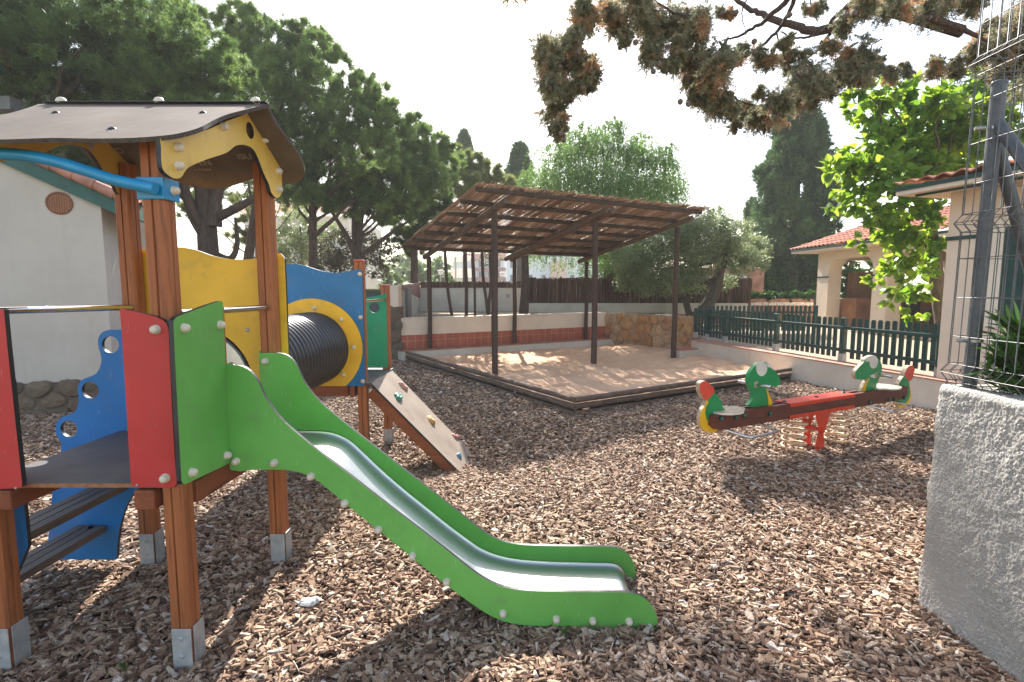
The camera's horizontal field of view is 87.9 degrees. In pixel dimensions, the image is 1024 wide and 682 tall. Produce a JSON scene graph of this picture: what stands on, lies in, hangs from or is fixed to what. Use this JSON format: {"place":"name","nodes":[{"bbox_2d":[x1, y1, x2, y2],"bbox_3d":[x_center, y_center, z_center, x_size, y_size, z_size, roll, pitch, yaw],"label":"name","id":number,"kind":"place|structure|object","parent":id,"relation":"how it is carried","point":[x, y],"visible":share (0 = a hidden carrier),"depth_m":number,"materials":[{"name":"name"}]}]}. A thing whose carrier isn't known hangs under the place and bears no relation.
{"place":"outdoors","nodes":[
{"label":"outdoors","id":0,"kind":"place"},
{"bbox_2d":[0,359,1018,681],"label":"bark ground","id":1,"kind":"structure","parent":0,"point":[331,655],"depth_m":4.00,"materials":[{"name":"brown wood"}]},
{"bbox_2d":[0,160,143,416],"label":"white gabled house","id":2,"kind":"structure","parent":1,"relation":"on","point":[58,243],"depth_m":7.16,"materials":[{"name":"paint"}]},
{"bbox_2d":[0,37,145,248],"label":"tall white house","id":3,"kind":"structure","parent":1,"relation":"on","point":[9,104],"depth_m":10.45,"materials":[{"name":"paint"}]},
{"bbox_2d":[0,0,152,181],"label":"pine tree","id":4,"kind":"object","parent":1,"relation":"on","point":[38,41],"visible":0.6,"depth_m":10.29,"materials":[{"name":"green plant"}]},
{"bbox_2d":[118,661,132,672],"bbox_3d":[-1.723,1.450,2.360,0.059,0.083,0.084,-3,6,-24],"label":"weed","id":5,"kind":"object","parent":1,"relation":"on","point":[124,664],"visible":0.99,"depth_m":2.35,"materials":[{"name":"green plant"}]},
{"bbox_2d":[60,0,285,258],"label":"pine tree","id":6,"kind":"object","parent":1,"relation":"on","point":[170,58],"visible":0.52,"depth_m":11.97,"materials":[{"name":"green plant"}]},
{"bbox_2d":[296,596,321,606],"bbox_3d":[-1.093,1.401,2.860,0.131,0.034,0.073,-3,7,-31],"label":"plastic wrapper","id":7,"kind":"object","parent":1,"relation":"on","point":[309,601],"visible":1,"depth_m":2.85,"materials":[{"name":"white plastic"}]},
{"bbox_2d":[0,97,657,672],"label":"play structure","id":8,"kind":"object","parent":1,"relation":"on","point":[212,375],"visible":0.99,"depth_m":2.70,"materials":[{"name":"green plastic"}]},
{"bbox_2d":[366,289,405,316],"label":"grey retaining wall","id":9,"kind":"structure","parent":1,"relation":"on","point":[374,307],"depth_m":14.20,"materials":[{"name":"grey concrete"}]},
{"bbox_2d":[390,285,403,359],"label":"stone pillar","id":10,"kind":"structure","parent":1,"relation":"on","point":[397,310],"depth_m":12.62,"materials":[{"name":"beige paint"}]},
{"bbox_2d":[401,312,605,348],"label":"garden wall","id":11,"kind":"structure","parent":1,"relation":"on","point":[449,331],"depth_m":13.99,"materials":[{"name":"beige paint"}]},
{"bbox_2d":[397,337,613,361],"bbox_3d":[0.157,0.223,14.239,6.570,0.322,0.336,-3,7,-30],"label":"bench ledge","id":12,"kind":"object","parent":1,"relation":"on","point":[471,349],"visible":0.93,"depth_m":13.92,"materials":[{"name":"white paint"}]},
{"bbox_2d":[560,623,570,636],"bbox_3d":[0.266,1.418,2.594,0.064,0.080,0.049,3,6,28],"label":"weed","id":13,"kind":"object","parent":1,"relation":"on","point":[566,630],"visible":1,"depth_m":2.59,"materials":[{"name":"green plant"}]},
{"bbox_2d":[405,351,791,415],"bbox_3d":[1.324,0.497,11.228,5.167,0.286,6.416,-4,7,-32],"label":"sandbox edging","id":14,"kind":"object","parent":1,"relation":"on","point":[611,395],"visible":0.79,"depth_m":8.24,"materials":[{"name":"brown wood"}]},
{"bbox_2d":[604,313,702,347],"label":"stone wall","id":15,"kind":"structure","parent":1,"relation":"on","point":[651,330],"depth_m":14.72,"materials":[{"name":"beige stone"}]},
{"bbox_2d":[491,0,1023,143],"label":"overhanging conifer","id":16,"kind":"object","parent":1,"relation":"on","point":[703,71],"visible":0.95,"depth_m":3.73,"materials":[{"name":"green plant"}]},
{"bbox_2d":[696,355,914,451],"bbox_3d":[3.353,0.661,5.801,3.652,1.010,0.560,-3,6,-27],"label":"seesaw","id":17,"kind":"object","parent":1,"relation":"on","point":[758,407],"visible":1,"depth_m":5.59,"materials":[{"name":"red plastic"}]},
{"bbox_2d":[691,339,961,410],"bbox_3d":[5.744,0.705,8.577,0.352,0.590,9.360,-1,6,-15],"label":"retaining ledge","id":18,"kind":"object","parent":1,"relation":"on","point":[836,374],"visible":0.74,"depth_m":9.37,"materials":[{"name":"white paint"}]},
{"bbox_2d":[693,308,940,376],"bbox_3d":[5.383,-0.161,10.546,0.100,0.771,6.365,-1,6,-12],"label":"picket fence","id":19,"kind":"object","parent":18,"relation":"on","point":[725,317],"visible":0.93,"depth_m":9.46,"materials":[{"name":"green paint"}]},
{"bbox_2d":[917,384,1023,681],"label":"rendered wall","id":20,"kind":"structure","parent":1,"relation":"on","point":[971,579],"depth_m":2.53,"materials":[{"name":"white paint"}]},
{"bbox_2d":[940,0,1023,400],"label":"fence","id":21,"kind":"object","parent":20,"relation":"on","point":[1002,139],"visible":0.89,"depth_m":2.63,"materials":[{"name":"grey metal"}]},
{"bbox_2d":[57,0,1023,282],"label":"sky","id":22,"kind":"structure","parent":0,"point":[461,63],"materials":[{"name":"white"}]},
{"bbox_2d":[412,311,670,316],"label":"terrace ground","id":23,"kind":"structure","parent":0,"point":[439,313],"depth_m":17.50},
{"bbox_2d":[175,180,302,257],"bbox_3d":[-10.770,-4.016,21.676,5.746,5.896,3.436,0,6,0],"label":"pine tree","id":24,"kind":"object","parent":23,"relation":"on","point":[232,197],"visible":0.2,"depth_m":21.37,"materials":[{"name":"green plant"}]},
{"bbox_2d":[149,0,357,259],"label":"pine tree","id":25,"kind":"object","parent":23,"relation":"on","point":[296,50],"visible":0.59,"depth_m":15.88,"materials":[{"name":"green plant"}]},
{"bbox_2d":[276,206,340,265],"bbox_3d":[-9.566,-3.571,23.912,3.296,5.261,3.146,-5,8,-42],"label":"olive shrub","id":26,"kind":"object","parent":23,"relation":"on","point":[298,236],"visible":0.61,"depth_m":23.52,"materials":[{"name":"green plant"}]},
{"bbox_2d":[248,63,418,268],"bbox_3d":[-5.677,-4.604,17.083,5.590,8.010,3.646,0,6,0],"label":"pine tree","id":27,"kind":"object","parent":23,"relation":"on","point":[334,148],"visible":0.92,"depth_m":16.24,"materials":[{"name":"green plant"}]},
{"bbox_2d":[317,228,399,279],"bbox_3d":[-6.121,-2.526,20.611,3.564,3.788,2.660,0,6,0],"label":"dark shrub","id":28,"kind":"object","parent":23,"relation":"on","point":[340,258],"visible":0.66,"depth_m":20.35,"materials":[{"name":"green plant"}]},
{"bbox_2d":[376,272,403,288],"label":"hillside tree","id":29,"kind":"object","parent":23,"relation":"on","point":[396,278],"visible":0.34,"depth_m":39.87,"materials":[{"name":"green plant"}]},
{"bbox_2d":[321,107,469,269],"bbox_3d":[-4.090,-4.229,18.267,5.257,6.994,3.881,0,6,0],"label":"pine tree","id":30,"kind":"object","parent":23,"relation":"on","point":[393,201],"visible":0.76,"depth_m":17.65,"materials":[{"name":"green plant"}]},
{"bbox_2d":[405,288,411,316],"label":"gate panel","id":31,"kind":"structure","parent":23,"relation":"on","point":[408,303],"depth_m":13.21,"materials":[{"name":"grey paint"}]},
{"bbox_2d":[388,187,454,283],"bbox_3d":[-3.578,-3.526,20.222,3.120,4.688,2.914,0,6,0],"label":"pine tree","id":32,"kind":"object","parent":23,"relation":"on","point":[405,232],"visible":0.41,"depth_m":20.11,"materials":[{"name":"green plant"}]},
{"bbox_2d":[427,210,453,315],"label":"slim tree","id":33,"kind":"object","parent":23,"relation":"on","point":[447,284],"visible":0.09,"depth_m":15.28,"materials":[{"name":"brown plant"}]},
{"bbox_2d":[401,282,520,317],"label":"grey wall","id":34,"kind":"structure","parent":23,"relation":"on","point":[440,299],"depth_m":18.94,"materials":[{"name":"concrete"}]},
{"bbox_2d":[420,281,520,287],"bbox_3d":[-1.344,-2.013,19.296,3.963,0.367,0.081,0,6,0],"label":"heather screen","id":35,"kind":"object","parent":34,"relation":"attached to","point":[460,284],"visible":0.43,"depth_m":19.27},
{"bbox_2d":[454,209,474,315],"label":"slim tree","id":36,"kind":"object","parent":23,"relation":"on","point":[466,281],"visible":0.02,"depth_m":15.27,"materials":[{"name":"brown plant"}]},
{"bbox_2d":[455,125,475,281],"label":"cypress tree","id":37,"kind":"object","parent":23,"relation":"on","point":[464,138],"visible":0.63,"depth_m":38.40,"materials":[{"name":"green plant"}]},
{"bbox_2d":[471,232,483,315],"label":"slim tree","id":38,"kind":"object","parent":23,"relation":"on","point":[474,276],"visible":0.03,"depth_m":15.29,"materials":[{"name":"brown plant"}]},
{"bbox_2d":[439,142,518,281],"bbox_3d":[-1.673,-4.711,21.804,2.878,6.723,4.093,5,7,40],"label":"pine tree","id":39,"kind":"object","parent":23,"relation":"on","point":[476,172],"visible":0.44,"depth_m":21.16,"materials":[{"name":"green plant"}]},
{"bbox_2d":[476,211,503,314],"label":"slim tree","id":40,"kind":"object","parent":23,"relation":"on","point":[488,298],"visible":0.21,"depth_m":15.29,"materials":[{"name":"brown plant"}]},
{"bbox_2d":[499,137,533,280],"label":"cypress tree","id":41,"kind":"object","parent":23,"relation":"on","point":[515,163],"visible":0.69,"depth_m":32.67,"materials":[{"name":"green plant"}]},
{"bbox_2d":[518,234,547,313],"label":"pepper tree","id":42,"kind":"object","parent":23,"relation":"on","point":[524,303],"visible":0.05,"depth_m":17.01,"materials":[{"name":"brown plant"}]},
{"bbox_2d":[571,236,607,278],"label":"background tree","id":43,"kind":"object","parent":23,"relation":"on","point":[581,264],"visible":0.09,"depth_m":20.07,"materials":[{"name":"green plant"}]},
{"bbox_2d":[515,114,693,291],"bbox_3d":[3.318,-4.492,18.574,6.636,6.927,5.147,0,6,0],"label":"pepper tree","id":44,"kind":"object","parent":23,"relation":"on","point":[606,184],"visible":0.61,"depth_m":17.87,"materials":[{"name":"green plant"}]},
{"bbox_2d":[529,303,747,313],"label":"grey wall","id":45,"kind":"structure","parent":23,"relation":"on","point":[666,308],"depth_m":18.00,"materials":[{"name":"white paint"}]},
{"bbox_2d":[529,276,752,306],"bbox_3d":[4.371,-1.710,18.240,7.748,1.074,0.082,0,6,0],"label":"heather screen","id":46,"kind":"object","parent":45,"relation":"attached to","point":[558,290],"visible":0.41,"depth_m":18.23,"materials":[{"name":"brown wicker"}]},
{"bbox_2d":[420,344,779,409],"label":"sand","id":47,"kind":"structure","parent":0,"point":[573,372],"depth_m":10.81,"materials":[{"name":"beige sand"}]},
{"bbox_2d":[397,181,709,374],"bbox_3d":[0.799,-1.279,12.514,5.820,3.558,4.843,-3,7,-30],"label":"sand pit shelter","id":48,"kind":"object","parent":47,"relation":"in","point":[560,234],"visible":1,"depth_m":11.64,"materials":[{"name":"brown wood"}]},
{"bbox_2d":[667,347,697,357],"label":"step block","id":49,"kind":"structure","parent":47,"relation":"on","point":[682,352],"depth_m":12.65,"materials":[{"name":"white paint"}]},
{"bbox_2d":[382,257,929,293],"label":"hills","id":50,"kind":"structure","parent":0,"point":[449,262],"depth_m":199.94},
{"bbox_2d":[382,264,398,274],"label":"hillside tree","id":51,"kind":"object","parent":50,"relation":"on","point":[394,269],"visible":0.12,"depth_m":63.96,"materials":[{"name":"green plant"}]},
{"bbox_2d":[390,252,410,283],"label":"hillside tree","id":52,"kind":"object","parent":50,"relation":"on","point":[405,261],"visible":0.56,"depth_m":73.53,"materials":[{"name":"green plant"}]},
{"bbox_2d":[422,255,452,281],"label":"hillside tree","id":53,"kind":"object","parent":50,"relation":"on","point":[438,263],"visible":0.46,"depth_m":59.33,"materials":[{"name":"green plant"}]},
{"bbox_2d":[700,323,933,374],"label":"court ground","id":54,"kind":"structure","parent":0,"point":[895,366],"depth_m":11.81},
{"bbox_2d":[604,203,776,316],"bbox_3d":[5.441,-2.383,16.277,5.409,3.592,2.864,0,6,0],"label":"olive tree","id":55,"kind":"object","parent":54,"relation":"on","point":[719,249],"visible":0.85,"depth_m":15.76,"materials":[{"name":"green plant"}]},
{"bbox_2d":[661,267,763,315],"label":"decorated wall","id":56,"kind":"structure","parent":54,"relation":"on","point":[757,282],"depth_m":20.81,"materials":[{"name":"orange paint"}]},
{"bbox_2d":[740,194,761,244],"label":"cypress tree","id":57,"kind":"object","parent":54,"relation":"on","point":[746,211],"visible":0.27,"depth_m":29.25,"materials":[{"name":"green plant"}]},
{"bbox_2d":[711,305,817,333],"bbox_3d":[7.048,-0.600,14.841,3.035,0.791,0.100,0,6,-3],"label":"picket fence","id":58,"kind":"object","parent":54,"relation":"on","point":[787,311],"visible":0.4,"depth_m":14.82,"materials":[{"name":"green paint"}]},
{"bbox_2d":[715,299,813,322],"bbox_3d":[9.142,-1.094,19.377,3.456,0.900,0.420,0,6,0],"label":"tiled planter","id":59,"kind":"object","parent":54,"relation":"on","point":[777,302],"visible":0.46,"depth_m":19.15,"materials":[{"name":"tile"}]},
{"bbox_2d":[751,289,816,302],"bbox_3d":[9.277,-1.588,19.350,3.874,0.620,0.715,0,6,0],"label":"trailing ivy","id":60,"kind":"object","parent":59,"relation":"on","point":[809,294],"visible":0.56,"depth_m":19.20,"materials":[{"name":"green plant"}]},
{"bbox_2d":[731,248,845,310],"bbox_3d":[12.603,-2.725,24.815,5.861,3.976,4.424,0,6,0],"label":"ivy hedge","id":61,"kind":"object","parent":54,"relation":"on","point":[775,278],"visible":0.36,"depth_m":23.60,"materials":[{"name":"green plant"}]},
{"bbox_2d":[746,106,853,291],"bbox_3d":[12.596,-6.468,23.342,4.252,10.833,4.184,0,6,0],"label":"cypress tree","id":62,"kind":"object","parent":54,"relation":"on","point":[784,170],"visible":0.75,"depth_m":22.45,"materials":[{"name":"green plant"}]},
{"bbox_2d":[811,261,872,297],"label":"garden tree","id":63,"kind":"object","parent":54,"relation":"on","point":[850,266],"visible":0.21,"depth_m":22.82,"materials":[{"name":"green plant"}]},
{"bbox_2d":[902,300,931,331],"bbox_3d":[11.900,-0.754,15.615,0.530,0.946,0.505,0,6,0],"label":"plastic armchair","id":64,"kind":"object","parent":54,"relation":"on","point":[915,308],"visible":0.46,"depth_m":15.79,"materials":[{"name":"grey plastic"}]},
{"bbox_2d":[817,65,1023,326],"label":"mulberry tree","id":65,"kind":"object","parent":54,"relation":"on","point":[911,148],"visible":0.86,"depth_m":8.85,"materials":[{"name":"green plant"}]},
{"bbox_2d":[893,160,1023,383],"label":"cream house","id":66,"kind":"structure","parent":54,"relation":"on","point":[950,186],"depth_m":7.05,"materials":[{"name":"paint"}]},
{"bbox_2d":[984,216,1023,326],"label":"window","id":67,"kind":"structure","parent":66,"relation":"in","point":[1012,251],"depth_m":6.64,"materials":[{"name":"green paint"}]},
{"bbox_2d":[965,300,1023,394],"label":"oleander bush","id":68,"kind":"object","parent":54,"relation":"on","point":[1009,366],"visible":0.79,"depth_m":2.58,"materials":[{"name":"green plant"}]},
{"bbox_2d":[790,205,949,339],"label":"arcade pavilion","id":69,"kind":"structure","parent":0,"point":[861,300],"depth_m":16.79,"materials":[{"name":"beige paint"}]},
{"label":"ground","id":70,"kind":"structure","parent":0,"visible":0},
{"bbox_2d":[237,201,381,288],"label":"apartment house","id":71,"kind":"structure","parent":70,"relation":"on","point":[370,283],"depth_m":47.55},
{"bbox_2d":[399,260,435,287],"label":"hillside tree","id":72,"kind":"object","parent":70,"relation":"on","point":[422,275],"visible":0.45,"depth_m":54.53,"materials":[{"name":"green plant"}]},
{"bbox_2d":[437,270,443,281],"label":"street lamp","id":73,"kind":"object","parent":70,"relation":"on","point":[440,272],"visible":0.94,"depth_m":41.55,"materials":[{"name":"white metal"}]},
{"bbox_2d":[432,271,455,281],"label":"hillside tree","id":74,"kind":"object","parent":70,"relation":"on","point":[450,277],"visible":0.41,"depth_m":46.25,"materials":[{"name":"green plant"}]},
{"bbox_2d":[454,257,456,280],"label":"utility pole","id":75,"kind":"object","parent":70,"relation":"on","point":[455,268],"visible":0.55,"depth_m":69.30,"materials":[{"name":"grey concrete"}]},
{"bbox_2d":[450,255,471,278],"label":"gabled house","id":76,"kind":"structure","parent":70,"relation":"on","point":[459,265],"depth_m":94.19,"materials":[{"name":"white paint"}]},
{"bbox_2d":[451,268,471,281],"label":"cottage","id":77,"kind":"structure","parent":70,"relation":"on","point":[459,272],"depth_m":80.11,"materials":[{"name":"white paint"}]},
{"bbox_2d":[467,252,506,282],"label":"apartment block","id":78,"kind":"structure","parent":70,"relation":"on","point":[501,266],"depth_m":103.92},
{"bbox_2d":[499,272,504,281],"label":"street lamp","id":79,"kind":"object","parent":70,"relation":"on","point":[501,274],"visible":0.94,"depth_m":41.56,"materials":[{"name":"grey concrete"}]},
{"bbox_2d":[506,255,603,282],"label":"apartment block","id":80,"kind":"structure","parent":70,"relation":"on","point":[537,274],"depth_m":89.20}
]}

